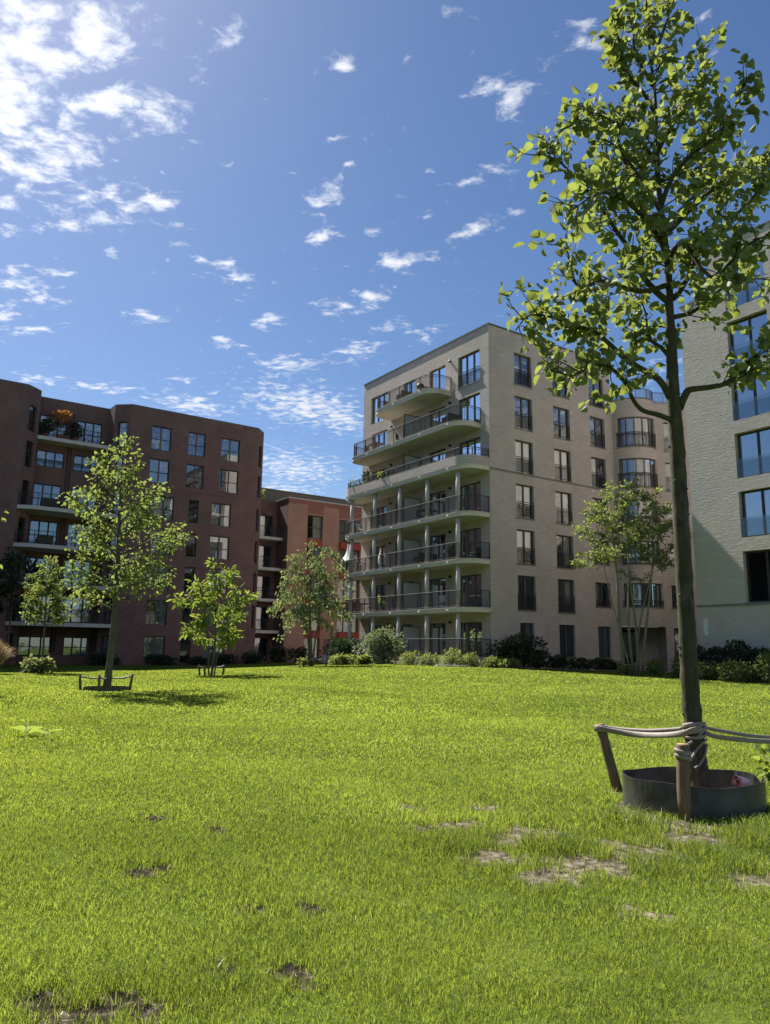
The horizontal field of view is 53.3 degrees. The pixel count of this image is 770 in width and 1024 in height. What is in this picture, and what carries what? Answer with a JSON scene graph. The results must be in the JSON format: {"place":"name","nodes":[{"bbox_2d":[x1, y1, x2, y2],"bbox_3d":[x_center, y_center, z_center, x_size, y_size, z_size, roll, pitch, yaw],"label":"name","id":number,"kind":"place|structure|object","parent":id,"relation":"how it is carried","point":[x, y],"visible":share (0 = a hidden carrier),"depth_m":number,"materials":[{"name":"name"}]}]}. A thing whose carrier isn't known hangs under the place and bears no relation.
{"place":"outdoors","nodes":[
{"label":"outdoors","id":0,"kind":"place"},
{"bbox_2d":[0,661,769,1023],"bbox_3d":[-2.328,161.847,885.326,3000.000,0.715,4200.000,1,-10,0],"label":"ground","id":1,"kind":"structure","parent":0,"point":[292,961],"depth_m":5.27,"materials":[{"name":"green plant"}]},
{"bbox_2d":[0,546,47,666],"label":"shaded tree","id":2,"kind":"object","parent":1,"relation":"on","point":[9,586],"visible":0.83,"depth_m":55.69,"materials":[{"name":"green plant"}]},
{"bbox_2d":[19,653,56,672],"bbox_3d":[-18.851,8.326,41.836,1.888,1.275,1.328,1,-10,0],"label":"leafy clump","id":3,"kind":"object","parent":1,"relation":"on","point":[38,665],"visible":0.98,"depth_m":41.62,"materials":[{"name":"green plant"}]},
{"bbox_2d":[19,555,76,657],"bbox_3d":[-18.894,5.624,42.602,3.160,6.558,3.296,1,-10,0],"label":"tree","id":4,"kind":"object","parent":1,"relation":"on","point":[59,607],"visible":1,"depth_m":42.68,"materials":[{"name":"green plant"}]},
{"bbox_2d":[84,651,121,665],"bbox_3d":[-22.826,11.874,61.761,3.019,1.388,2.134,1,-10,0],"label":"dark shrub","id":5,"kind":"object","parent":1,"relation":"on","point":[98,659],"visible":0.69,"depth_m":61.56,"materials":[{"name":"green plant"}]},
{"bbox_2d":[79,674,133,691],"bbox_3d":[-9.081,5.579,25.084,1.430,0.596,1.440,-6,-12,34],"label":"tree guard","id":6,"kind":"object","parent":1,"relation":"on","point":[98,688],"visible":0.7,"depth_m":24.80,"materials":[{"name":"wood"}]},
{"bbox_2d":[55,432,197,687],"bbox_3d":[-8.794,1.531,25.932,4.450,8.862,4.751,-8,-13,39],"label":"maple tree","id":7,"kind":"object","parent":1,"relation":"on","point":[128,573],"visible":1,"depth_m":25.61,"materials":[{"name":"green plant"}]},
{"bbox_2d":[0,379,263,664],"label":"apartment building","id":8,"kind":"structure","parent":1,"relation":"on","point":[209,470],"depth_m":65.97,"materials":[{"name":"red brick"}]},
{"bbox_2d":[17,636,50,655],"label":"window","id":9,"kind":"structure","parent":8,"relation":"in","point":[27,645],"depth_m":62.06,"materials":[{"name":"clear glass"}]},
{"bbox_2d":[28,520,57,544],"bbox_3d":[-28.359,1.860,63.599,2.150,2.250,0.237,8,-12,-34],"label":"window","id":10,"kind":"structure","parent":8,"relation":"in","point":[45,526],"depth_m":63.74,"materials":[{"name":"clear glass"}]},
{"bbox_2d":[32,483,60,504],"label":"window","id":11,"kind":"structure","parent":8,"relation":"in","point":[54,489],"depth_m":64.60,"materials":[{"name":"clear glass"}]},
{"bbox_2d":[36,450,63,468],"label":"window","id":12,"kind":"structure","parent":8,"relation":"in","point":[50,462],"depth_m":64.68,"materials":[{"name":"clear glass"}]},
{"bbox_2d":[39,414,66,438],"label":"window","id":13,"kind":"structure","parent":8,"relation":"in","point":[57,423],"depth_m":65.39,"materials":[{"name":"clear glass"}]},
{"bbox_2d":[50,410,72,437],"bbox_3d":[-27.267,-7.368,64.633,1.853,2.698,1.915,1,-10,0],"label":"potted plant","id":14,"kind":"object","parent":8,"relation":"on","point":[62,418],"visible":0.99,"depth_m":64.50,"materials":[{"name":"orange plant"}]},
{"bbox_2d":[62,637,89,655],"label":"window","id":15,"kind":"structure","parent":8,"relation":"in","point":[72,646],"depth_m":63.91,"materials":[{"name":"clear glass"}]},
{"bbox_2d":[68,422,84,440],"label":"potted plant","id":16,"kind":"object","parent":8,"relation":"on","point":[77,426],"visible":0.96,"depth_m":65.10,"materials":[{"name":"green plant"}]},
{"bbox_2d":[60,597,93,623],"bbox_3d":[-25.844,8.218,64.269,2.570,2.150,0.237,8,-12,-34],"label":"window","id":17,"kind":"structure","parent":8,"relation":"in","point":[80,607],"depth_m":64.44,"materials":[{"name":"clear glass"}]},
{"bbox_2d":[66,523,93,547],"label":"window","id":18,"kind":"structure","parent":8,"relation":"in","point":[70,527],"depth_m":65.06,"materials":[{"name":"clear glass"}]},
{"bbox_2d":[73,455,98,473],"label":"window","id":19,"kind":"structure","parent":8,"relation":"in","point":[81,463],"depth_m":66.19,"materials":[{"name":"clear glass"}]},
{"bbox_2d":[76,421,101,443],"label":"window","id":20,"kind":"structure","parent":8,"relation":"in","point":[93,428],"depth_m":67.00,"materials":[{"name":"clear glass"}]},
{"bbox_2d":[143,636,164,658],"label":"window","id":21,"kind":"structure","parent":8,"relation":"in","point":[152,644],"depth_m":64.95,"materials":[{"name":"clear glass"}]},
{"bbox_2d":[145,600,166,625],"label":"window","id":22,"kind":"structure","parent":8,"relation":"in","point":[161,606],"depth_m":65.71,"materials":[{"name":"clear glass"}]},
{"bbox_2d":[149,458,168,484],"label":"window","id":23,"kind":"structure","parent":8,"relation":"in","point":[158,469],"depth_m":67.35,"materials":[{"name":"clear glass"}]},
{"bbox_2d":[151,426,170,451],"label":"window","id":24,"kind":"structure","parent":8,"relation":"in","point":[165,435],"depth_m":68.10,"materials":[{"name":"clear glass"}]},
{"bbox_2d":[153,496,173,520],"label":"window","id":25,"kind":"structure","parent":8,"relation":"in","point":[166,505],"depth_m":67.23,"materials":[{"name":"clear glass"}]},
{"bbox_2d":[209,536,228,559],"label":"window","id":26,"kind":"structure","parent":8,"relation":"in","point":[222,548],"depth_m":69.53,"materials":[{"name":"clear glass"}]},
{"bbox_2d":[211,503,230,526],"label":"window","id":27,"kind":"structure","parent":8,"relation":"in","point":[224,508],"depth_m":70.06,"materials":[{"name":"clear glass"}]},
{"bbox_2d":[219,469,237,493],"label":"window","id":28,"kind":"structure","parent":8,"relation":"in","point":[228,479],"depth_m":70.95,"materials":[{"name":"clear glass"}]},
{"bbox_2d":[221,438,239,462],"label":"window","id":29,"kind":"structure","parent":8,"relation":"in","point":[233,445],"depth_m":71.49,"materials":[{"name":"clear glass"}]},
{"bbox_2d":[145,653,181,665],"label":"dark shrub","id":30,"kind":"object","parent":1,"relation":"on","point":[159,659],"visible":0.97,"depth_m":63.93,"materials":[{"name":"green plant"}]},
{"bbox_2d":[166,557,260,675],"bbox_3d":[-7.955,4.781,35.250,3.834,5.444,3.523,6,-12,-27],"label":"feathery tree","id":31,"kind":"object","parent":1,"relation":"on","point":[226,635],"visible":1,"depth_m":35.03,"materials":[{"name":"green plant"}]},
{"bbox_2d":[211,653,238,664],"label":"dark shrub","id":32,"kind":"object","parent":1,"relation":"on","point":[224,659],"visible":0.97,"depth_m":66.76,"materials":[{"name":"green plant"}]},
{"bbox_2d":[241,650,265,663],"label":"dark shrub","id":33,"kind":"object","parent":1,"relation":"on","point":[250,658],"visible":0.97,"depth_m":67.84,"materials":[{"name":"green plant"}]},
{"bbox_2d":[267,644,295,662],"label":"dark shrub","id":34,"kind":"object","parent":1,"relation":"on","point":[276,656],"visible":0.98,"depth_m":69.44,"materials":[{"name":"green plant"}]},
{"bbox_2d":[254,488,361,662],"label":"apartment building","id":35,"kind":"structure","parent":1,"relation":"on","point":[291,523],"depth_m":77.34,"materials":[{"name":"red brick"}]},
{"bbox_2d":[308,515,321,539],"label":"window","id":36,"kind":"structure","parent":35,"relation":"in","point":[316,527],"depth_m":78.28,"materials":[{"name":"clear glass"}]},
{"bbox_2d":[337,609,356,632],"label":"window","id":37,"kind":"structure","parent":35,"relation":"in","point":[342,629],"depth_m":78.57,"materials":[{"name":"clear glass"}]},
{"bbox_2d":[337,579,357,601],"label":"window","id":38,"kind":"structure","parent":35,"relation":"in","point":[355,594],"depth_m":79.20,"materials":[{"name":"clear glass"}]},
{"bbox_2d":[339,520,358,543],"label":"window","id":39,"kind":"structure","parent":35,"relation":"in","point":[344,528],"depth_m":80.04,"materials":[{"name":"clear glass"}]},
{"bbox_2d":[266,538,355,665],"bbox_3d":[-4.645,5.549,47.348,5.698,7.907,4.959,1,-10,0],"label":"tree","id":40,"kind":"object","parent":1,"relation":"on","point":[317,573],"visible":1,"depth_m":47.22,"materials":[{"name":"green plant"}]},
{"bbox_2d":[328,651,354,664],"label":"pale plant","id":41,"kind":"object","parent":1,"relation":"on","point":[341,659],"visible":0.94,"depth_m":49.13,"materials":[{"name":"green plant"}]},
{"bbox_2d":[326,635,364,663],"bbox_3d":[-2.704,9.459,52.446,2.747,2.150,2.286,1,-10,0],"label":"dark shrub","id":42,"kind":"object","parent":1,"relation":"on","point":[345,647],"visible":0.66,"depth_m":52.27,"materials":[{"name":"green plant"}]},
{"bbox_2d":[350,653,372,664],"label":"pale plant","id":43,"kind":"object","parent":1,"relation":"on","point":[365,659],"visible":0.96,"depth_m":48.80,"materials":[{"name":"green plant"}]},
{"bbox_2d":[352,624,407,663],"bbox_3d":[-0.278,8.808,50.842,3.155,2.824,3.184,-6,-12,32],"label":"silver shrub","id":44,"kind":"object","parent":1,"relation":"on","point":[382,652],"visible":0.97,"depth_m":50.34,"materials":[{"name":"green plant"}]},
{"bbox_2d":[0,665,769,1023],"bbox_3d":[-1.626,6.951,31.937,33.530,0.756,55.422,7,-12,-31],"label":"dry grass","id":45,"kind":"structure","parent":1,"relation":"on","point":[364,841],"depth_m":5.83,"materials":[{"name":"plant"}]},
{"bbox_2d":[400,649,421,664],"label":"shrub","id":46,"kind":"object","parent":1,"relation":"on","point":[410,656],"visible":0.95,"depth_m":47.78,"materials":[{"name":"green plant"}]},
{"bbox_2d":[420,652,442,665],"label":"shrub","id":47,"kind":"object","parent":1,"relation":"on","point":[429,661],"visible":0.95,"depth_m":47.18,"materials":[{"name":"green plant"}]},
{"bbox_2d":[441,647,461,664],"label":"shrub","id":48,"kind":"object","parent":1,"relation":"on","point":[452,660],"visible":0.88,"depth_m":46.37,"materials":[{"name":"green plant"}]},
{"bbox_2d":[455,651,480,666],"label":"shrub","id":49,"kind":"object","parent":1,"relation":"on","point":[470,657],"visible":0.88,"depth_m":45.66,"materials":[{"name":"green plant"}]},
{"bbox_2d":[479,655,503,667],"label":"shrub","id":50,"kind":"object","parent":1,"relation":"on","point":[491,663],"visible":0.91,"depth_m":44.73,"materials":[{"name":"green plant"}]},
{"bbox_2d":[497,656,520,668],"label":"bush","id":51,"kind":"object","parent":1,"relation":"on","point":[511,664],"visible":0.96,"depth_m":44.19,"materials":[{"name":"green plant"}]},
{"bbox_2d":[322,322,699,671],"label":"apartment building","id":52,"kind":"structure","parent":1,"relation":"on","point":[510,471],"depth_m":53.43,"materials":[{"name":"beige brick"}]},
{"bbox_2d":[371,585,384,611],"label":"balcony door","id":53,"kind":"structure","parent":52,"relation":"in","point":[380,589],"depth_m":58.57,"materials":[{"name":"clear glass"}]},
{"bbox_2d":[371,545,385,569],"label":"balcony door","id":54,"kind":"structure","parent":52,"relation":"in","point":[380,550],"depth_m":59.13,"materials":[{"name":"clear glass"}]},
{"bbox_2d":[430,623,444,654],"bbox_3d":[3.662,8.665,52.186,0.084,2.170,1.870,8,-12,-34],"label":"balcony door","id":55,"kind":"structure","parent":52,"relation":"in","point":[437,630],"depth_m":52.25,"materials":[{"name":"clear glass"}]},
{"bbox_2d":[430,578,444,608],"bbox_3d":[3.705,5.665,52.731,0.084,2.170,1.870,8,-12,-34],"label":"balcony door","id":56,"kind":"structure","parent":52,"relation":"in","point":[436,585],"depth_m":52.93,"materials":[{"name":"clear glass"}]},
{"bbox_2d":[430,534,444,560],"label":"balcony door","id":57,"kind":"structure","parent":52,"relation":"in","point":[440,539],"depth_m":53.40,"materials":[{"name":"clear glass"}]},
{"bbox_2d":[430,491,444,516],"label":"balcony door","id":58,"kind":"structure","parent":52,"relation":"in","point":[440,495],"depth_m":53.96,"materials":[{"name":"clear glass"}]},
{"bbox_2d":[431,366,444,389],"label":"balcony door","id":59,"kind":"structure","parent":52,"relation":"in","point":[441,371],"depth_m":55.44,"materials":[{"name":"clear glass"}]},
{"bbox_2d":[457,350,479,389],"bbox_3d":[5.805,-9.763,52.575,0.282,2.290,2.360,8,-12,-34],"label":"window","id":60,"kind":"structure","parent":52,"relation":"in","point":[469,374],"depth_m":52.63,"materials":[{"name":"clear glass"}]},
{"bbox_2d":[460,438,479,454],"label":"balcony door","id":61,"kind":"structure","parent":52,"relation":"in","point":[475,442],"depth_m":51.67,"materials":[{"name":"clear glass"}]},
{"bbox_2d":[460,393,479,422],"bbox_3d":[5.844,-6.781,52.091,0.084,2.190,2.240,8,-12,-34],"label":"balcony door","id":62,"kind":"structure","parent":52,"relation":"in","point":[474,400],"depth_m":52.07,"materials":[{"name":"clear glass"}]},
{"bbox_2d":[460,482,480,510],"bbox_3d":[5.758,-0.774,51.001,0.084,2.200,2.240,8,-12,-34],"label":"balcony door","id":63,"kind":"structure","parent":52,"relation":"in","point":[475,488],"depth_m":51.09,"materials":[{"name":"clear glass"}]},
{"bbox_2d":[461,528,480,557],"bbox_3d":[5.715,2.207,50.460,0.084,2.160,2.240,8,-12,-34],"label":"balcony door","id":64,"kind":"structure","parent":52,"relation":"in","point":[472,534],"depth_m":50.53,"materials":[{"name":"clear glass"}]},
{"bbox_2d":[461,622,481,656],"bbox_3d":[5.629,8.183,49.375,0.084,2.170,2.240,8,-12,-34],"label":"balcony door","id":65,"kind":"structure","parent":52,"relation":"in","point":[468,629],"depth_m":49.50,"materials":[{"name":"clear glass"}]},
{"bbox_2d":[461,574,481,606],"bbox_3d":[5.672,5.183,49.919,0.084,2.170,2.240,8,-12,-34],"label":"balcony door","id":66,"kind":"structure","parent":52,"relation":"in","point":[469,581],"depth_m":50.00,"materials":[{"name":"clear glass"}]},
{"bbox_2d":[514,354,532,388],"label":"french window","id":67,"kind":"structure","parent":52,"relation":"in","point":[522,375],"depth_m":52.79,"materials":[{"name":"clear glass"}]},
{"bbox_2d":[514,396,533,431],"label":"french window","id":68,"kind":"structure","parent":52,"relation":"in","point":[524,419],"depth_m":52.33,"materials":[{"name":"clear glass"}]},
{"bbox_2d":[515,440,534,475],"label":"french window","id":69,"kind":"structure","parent":52,"relation":"in","point":[521,448],"depth_m":51.77,"materials":[{"name":"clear glass"}]},
{"bbox_2d":[516,484,535,520],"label":"french window","id":70,"kind":"structure","parent":52,"relation":"in","point":[524,489],"depth_m":51.18,"materials":[{"name":"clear glass"}]},
{"bbox_2d":[517,530,535,565],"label":"french window","id":71,"kind":"structure","parent":52,"relation":"in","point":[520,558],"depth_m":50.63,"materials":[{"name":"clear glass"}]},
{"bbox_2d":[517,575,536,611],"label":"french window","id":72,"kind":"structure","parent":52,"relation":"in","point":[531,601],"depth_m":50.00,"materials":[{"name":"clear glass"}]},
{"bbox_2d":[553,407,570,440],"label":"french window","id":73,"kind":"structure","parent":52,"relation":"in","point":[562,430],"depth_m":54.42,"materials":[{"name":"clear glass"}]},
{"bbox_2d":[554,449,572,482],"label":"french window","id":74,"kind":"structure","parent":52,"relation":"in","point":[560,457],"depth_m":53.87,"materials":[{"name":"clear glass"}]},
{"bbox_2d":[555,491,573,525],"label":"french window","id":75,"kind":"structure","parent":52,"relation":"in","point":[564,509],"depth_m":53.36,"materials":[{"name":"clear glass"}]},
{"bbox_2d":[556,535,574,569],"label":"french window","id":76,"kind":"structure","parent":52,"relation":"in","point":[566,552],"depth_m":52.84,"materials":[{"name":"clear glass"}]},
{"bbox_2d":[558,579,575,613],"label":"french window","id":77,"kind":"structure","parent":52,"relation":"in","point":[567,586],"depth_m":52.20,"materials":[{"name":"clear glass"}]},
{"bbox_2d":[590,417,605,449],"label":"french window","id":78,"kind":"structure","parent":52,"relation":"in","point":[598,425],"depth_m":56.52,"materials":[{"name":"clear glass"}]},
{"bbox_2d":[591,457,606,489],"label":"french window","id":79,"kind":"structure","parent":52,"relation":"in","point":[596,476],"depth_m":55.80,"materials":[{"name":"clear glass"}]},
{"bbox_2d":[595,583,611,607],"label":"french window","id":80,"kind":"structure","parent":52,"relation":"in","point":[596,584],"depth_m":54.30,"materials":[{"name":"clear glass"}]},
{"bbox_2d":[622,630,637,661],"bbox_3d":[17.794,9.735,55.869,1.350,2.300,0.070,1,-10,-2],"label":"entrance door","id":81,"kind":"structure","parent":52,"relation":"in","point":[624,632],"depth_m":55.88,"materials":[{"name":"black glass"}]},
{"bbox_2d":[616,417,656,449],"bbox_3d":[18.557,-5.809,56.547,3.025,2.290,0.956,1,-10,0],"label":"oriel window","id":82,"kind":"structure","parent":52,"relation":"in","point":[631,433],"depth_m":56.47,"materials":[{"name":"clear glass"}]},
{"bbox_2d":[618,458,658,489],"bbox_3d":[18.514,-2.774,55.996,3.025,2.220,0.956,1,-10,0],"label":"oriel window","id":83,"kind":"structure","parent":52,"relation":"in","point":[633,466],"depth_m":55.92,"materials":[{"name":"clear glass"}]},
{"bbox_2d":[621,541,661,565],"bbox_3d":[18.431,2.976,54.952,3.025,1.710,0.956,1,-10,0],"label":"oriel window","id":84,"kind":"structure","parent":52,"relation":"in","point":[638,562],"depth_m":54.76,"materials":[{"name":"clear glass"}]},
{"bbox_2d":[623,583,664,607],"bbox_3d":[18.388,5.933,54.416,3.025,1.720,0.956,1,-10,0],"label":"oriel window","id":85,"kind":"structure","parent":52,"relation":"in","point":[639,600],"depth_m":54.38,"materials":[{"name":"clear glass"}]},
{"bbox_2d":[483,632,548,668],"bbox_3d":[7.918,8.313,46.086,3.191,2.275,3.385,-8,-14,41],"label":"dark shrub","id":86,"kind":"object","parent":1,"relation":"on","point":[508,650],"visible":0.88,"depth_m":45.73,"materials":[{"name":"green plant"}]},
{"bbox_2d":[545,653,568,669],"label":"shrub","id":87,"kind":"object","parent":1,"relation":"on","point":[559,662],"visible":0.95,"depth_m":48.17,"materials":[{"name":"green plant"}]},
{"bbox_2d":[563,656,594,669],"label":"shrub","id":88,"kind":"object","parent":1,"relation":"on","point":[585,663],"visible":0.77,"depth_m":49.30,"materials":[{"name":"green plant"}]},
{"bbox_2d":[590,657,616,670],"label":"shrub","id":89,"kind":"object","parent":1,"relation":"on","point":[601,663],"visible":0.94,"depth_m":50.43,"materials":[{"name":"green plant"}]},
{"bbox_2d":[567,473,691,675],"bbox_3d":[12.967,3.135,40.839,6.876,11.012,5.180,1,-10,0],"label":"multi stem tree","id":90,"kind":"object","parent":1,"relation":"on","point":[640,548],"visible":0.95,"depth_m":40.72,"materials":[{"name":"green plant"}]},
{"bbox_2d":[645,657,668,676],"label":"weed plant","id":91,"kind":"object","parent":1,"relation":"on","point":[657,663],"visible":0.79,"depth_m":39.47,"materials":[{"name":"green plant"}]},
{"bbox_2d":[594,722,769,820],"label":"tree guard","id":92,"kind":"object","parent":1,"relation":"on","point":[683,755],"visible":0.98,"depth_m":8.11,"materials":[{"name":"brown wood"}]},
{"bbox_2d":[622,767,766,819],"bbox_3d":[3.154,2.870,7.877,1.406,0.355,1.302,1,-10,0],"label":"planter ring","id":93,"kind":"object","parent":1,"relation":"on","point":[656,787],"visible":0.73,"depth_m":7.41,"materials":[{"name":"metal"}]},
{"bbox_2d":[498,0,769,787],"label":"lime tree","id":94,"kind":"object","parent":93,"relation":"in","point":[659,227],"visible":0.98,"depth_m":8.80,"materials":[{"name":"green plant"}]},
{"bbox_2d":[698,661,724,679],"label":"weed plant","id":95,"kind":"object","parent":1,"relation":"on","point":[708,672],"visible":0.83,"depth_m":36.69,"materials":[{"name":"green plant"}]},
{"bbox_2d":[678,639,769,681],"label":"hedge","id":96,"kind":"object","parent":1,"relation":"on","point":[730,652],"visible":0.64,"depth_m":37.12,"materials":[{"name":"green plant"}]},
{"bbox_2d":[679,220,769,680],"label":"apartment building","id":97,"kind":"structure","parent":1,"relation":"on","point":[728,437],"depth_m":39.65,"materials":[{"name":"grey brick"}]},
{"bbox_2d":[725,261,765,309],"bbox_3d":[18.904,-12.005,40.249,0.302,2.370,2.180,8,-12,-34],"label":"window","id":98,"kind":"structure","parent":97,"relation":"in","point":[743,297],"depth_m":40.08,"materials":[{"name":"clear glass"}]},
{"bbox_2d":[729,311,768,364],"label":"window","id":99,"kind":"structure","parent":97,"relation":"in","point":[740,342],"depth_m":39.89,"materials":[{"name":"blue glass"}]},
{"bbox_2d":[733,368,769,419],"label":"window","id":100,"kind":"structure","parent":97,"relation":"in","point":[750,403],"depth_m":39.28,"materials":[{"name":"blue glass"}]},
{"bbox_2d":[737,427,769,477],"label":"window","id":101,"kind":"structure","parent":97,"relation":"in","point":[754,446],"depth_m":38.90,"materials":[{"name":"blue glass"}]},
{"bbox_2d":[741,488,769,536],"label":"window","id":102,"kind":"structure","parent":97,"relation":"in","point":[755,503],"depth_m":38.49,"materials":[{"name":"blue glass"}]},
{"bbox_2d":[744,550,769,603],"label":"window","id":103,"kind":"structure","parent":97,"relation":"in","point":[766,551],"depth_m":37.79,"materials":[{"name":"glass"}]},
{"bbox_2d":[715,657,748,681],"bbox_3d":[16.274,7.420,35.857,1.634,1.246,1.212,1,-10,0],"label":"weed plant","id":104,"kind":"object","parent":1,"relation":"on","point":[731,663],"visible":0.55,"depth_m":35.79,"materials":[{"name":"green plant"}]},
{"bbox_2d":[729,659,757,682],"bbox_3d":[16.328,7.315,35.096,1.604,1.229,1.124,7,-12,-30],"label":"weed plant","id":105,"kind":"object","parent":1,"relation":"on","point":[747,669],"visible":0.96,"depth_m":34.93,"materials":[{"name":"green plant"}]},
{"bbox_2d":[751,743,769,784],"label":"leafy plant","id":106,"kind":"object","parent":1,"relation":"on","point":[764,748],"visible":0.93,"depth_m":8.95,"materials":[{"name":"green plant"}]},
{"bbox_2d":[752,645,769,683],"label":"weed plant","id":107,"kind":"object","parent":1,"relation":"on","point":[767,669],"visible":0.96,"depth_m":34.44,"materials":[{"name":"green plant"}]},
{"bbox_2d":[0,0,769,626],"label":"sky","id":108,"kind":"structure","parent":0,"point":[253,213],"materials":[{"name":"blue"}]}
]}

